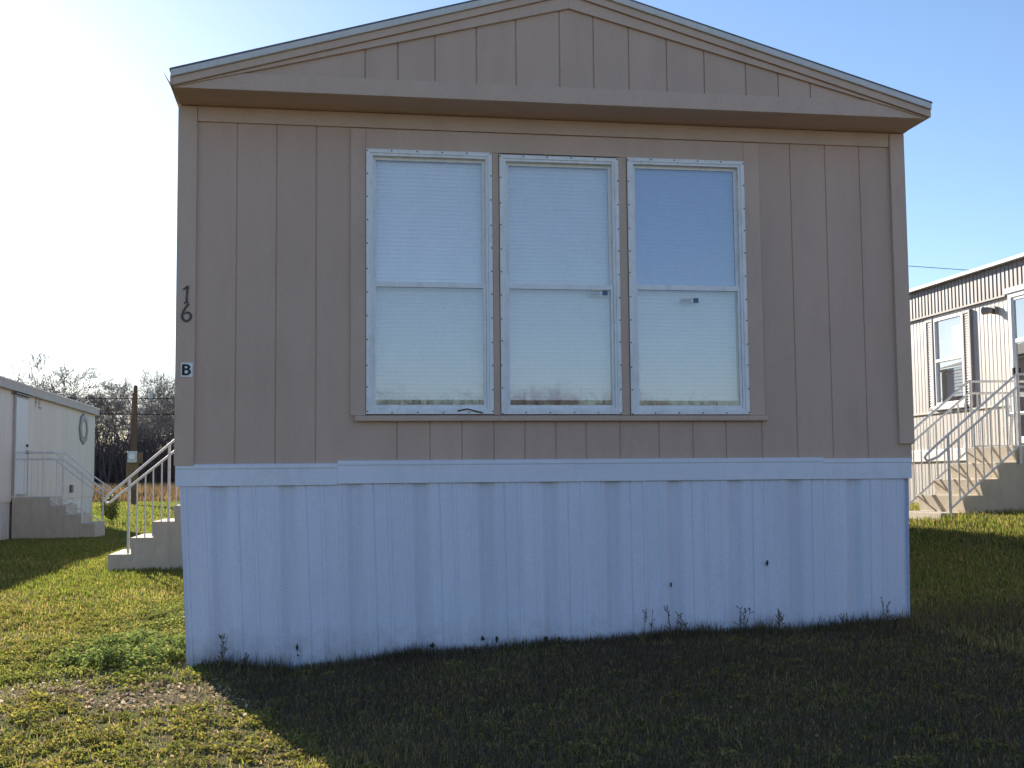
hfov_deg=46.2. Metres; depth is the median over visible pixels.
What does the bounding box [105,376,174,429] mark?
bare tree
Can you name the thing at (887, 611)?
dead weed
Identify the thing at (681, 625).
dead weed
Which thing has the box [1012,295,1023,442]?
storm door
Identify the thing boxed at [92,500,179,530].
grass
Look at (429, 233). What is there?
window
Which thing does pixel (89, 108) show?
sky
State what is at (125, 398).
overhead wire
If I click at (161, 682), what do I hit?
dead leaves
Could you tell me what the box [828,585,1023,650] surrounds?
dry grass
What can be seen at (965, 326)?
mobile home
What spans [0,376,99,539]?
mobile home
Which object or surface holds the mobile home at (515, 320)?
on the ground at (244, 729)
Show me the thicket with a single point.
(109, 467)
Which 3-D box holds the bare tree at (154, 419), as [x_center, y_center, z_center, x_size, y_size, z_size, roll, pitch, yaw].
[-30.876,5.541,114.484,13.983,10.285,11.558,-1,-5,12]
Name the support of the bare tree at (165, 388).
on the ground at (244, 729)
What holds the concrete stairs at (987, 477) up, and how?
on the ground at (244, 729)
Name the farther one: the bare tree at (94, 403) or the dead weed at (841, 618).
the bare tree at (94, 403)
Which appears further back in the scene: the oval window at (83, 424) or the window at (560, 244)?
the oval window at (83, 424)
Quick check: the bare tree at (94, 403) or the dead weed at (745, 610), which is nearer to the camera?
the dead weed at (745, 610)
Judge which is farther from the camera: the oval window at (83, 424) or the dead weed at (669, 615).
the oval window at (83, 424)
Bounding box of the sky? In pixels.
[0,0,1023,450]
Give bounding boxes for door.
[15,397,28,494]
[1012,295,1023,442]
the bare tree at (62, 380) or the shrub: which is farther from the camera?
the bare tree at (62, 380)
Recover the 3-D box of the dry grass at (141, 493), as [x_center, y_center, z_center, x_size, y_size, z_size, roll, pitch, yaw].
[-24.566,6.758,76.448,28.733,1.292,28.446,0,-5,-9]
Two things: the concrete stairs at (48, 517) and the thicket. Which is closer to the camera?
the concrete stairs at (48, 517)
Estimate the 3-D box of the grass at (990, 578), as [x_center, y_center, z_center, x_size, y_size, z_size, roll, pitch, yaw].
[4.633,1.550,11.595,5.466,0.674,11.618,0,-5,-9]
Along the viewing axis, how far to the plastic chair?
15.00 m
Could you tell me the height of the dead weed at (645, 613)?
0.205 m
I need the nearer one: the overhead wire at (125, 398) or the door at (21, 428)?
the door at (21, 428)
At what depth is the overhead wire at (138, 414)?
55.97 m
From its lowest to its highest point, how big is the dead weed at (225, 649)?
0.222 m
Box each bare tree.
[0,344,121,426]
[2,370,123,422]
[71,387,152,449]
[81,360,174,471]
[100,368,174,449]
[101,400,173,451]
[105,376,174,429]
[117,392,174,452]
[120,394,174,441]
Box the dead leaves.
[0,639,817,766]
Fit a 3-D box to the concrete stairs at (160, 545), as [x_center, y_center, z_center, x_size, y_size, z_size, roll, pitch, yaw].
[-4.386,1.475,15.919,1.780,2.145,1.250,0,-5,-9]
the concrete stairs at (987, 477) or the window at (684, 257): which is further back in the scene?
the concrete stairs at (987, 477)
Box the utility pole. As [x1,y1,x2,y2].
[126,385,152,504]
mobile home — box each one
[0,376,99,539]
[163,0,932,667]
[909,253,1023,502]
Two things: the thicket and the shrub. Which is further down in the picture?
the shrub
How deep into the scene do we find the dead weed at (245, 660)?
7.22 m
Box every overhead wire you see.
[78,398,174,398]
[99,413,174,414]
[911,266,963,269]
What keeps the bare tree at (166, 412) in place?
on the ground at (244, 729)
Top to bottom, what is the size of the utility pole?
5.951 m
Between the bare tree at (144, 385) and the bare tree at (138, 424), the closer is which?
the bare tree at (144, 385)
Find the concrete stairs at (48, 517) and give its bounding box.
[11,451,111,538]
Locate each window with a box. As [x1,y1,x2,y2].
[79,413,87,444]
[366,148,493,413]
[499,154,621,413]
[627,157,749,414]
[933,312,964,410]
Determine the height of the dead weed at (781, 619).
0.169 m
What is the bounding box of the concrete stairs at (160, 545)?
[104,439,182,571]
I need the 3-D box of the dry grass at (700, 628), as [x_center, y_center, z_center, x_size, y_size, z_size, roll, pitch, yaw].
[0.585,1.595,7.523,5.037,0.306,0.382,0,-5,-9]
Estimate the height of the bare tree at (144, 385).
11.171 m
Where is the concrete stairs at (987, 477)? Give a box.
[909,373,1023,519]
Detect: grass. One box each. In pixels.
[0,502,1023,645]
[92,481,179,502]
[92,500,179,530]
[193,609,968,673]
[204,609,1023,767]
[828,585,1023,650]
[897,504,1023,660]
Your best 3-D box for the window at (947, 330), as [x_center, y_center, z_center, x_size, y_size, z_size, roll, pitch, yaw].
[6.402,-0.317,17.559,0.110,1.375,0.890,0,-5,-9]
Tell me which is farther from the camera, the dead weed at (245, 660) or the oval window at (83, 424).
the oval window at (83, 424)
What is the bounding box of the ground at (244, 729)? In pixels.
[0,509,1023,767]
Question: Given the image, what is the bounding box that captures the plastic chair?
[1007,394,1023,444]
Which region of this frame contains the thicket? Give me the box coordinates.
[94,410,174,486]
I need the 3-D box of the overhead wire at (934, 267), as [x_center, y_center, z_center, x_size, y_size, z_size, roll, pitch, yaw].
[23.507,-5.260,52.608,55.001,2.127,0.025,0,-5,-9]
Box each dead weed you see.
[217,633,227,663]
[241,652,251,666]
[642,609,654,633]
[664,605,682,636]
[675,617,687,631]
[733,606,753,631]
[775,608,784,631]
[838,612,847,624]
[880,597,891,618]
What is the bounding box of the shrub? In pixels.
[97,493,120,522]

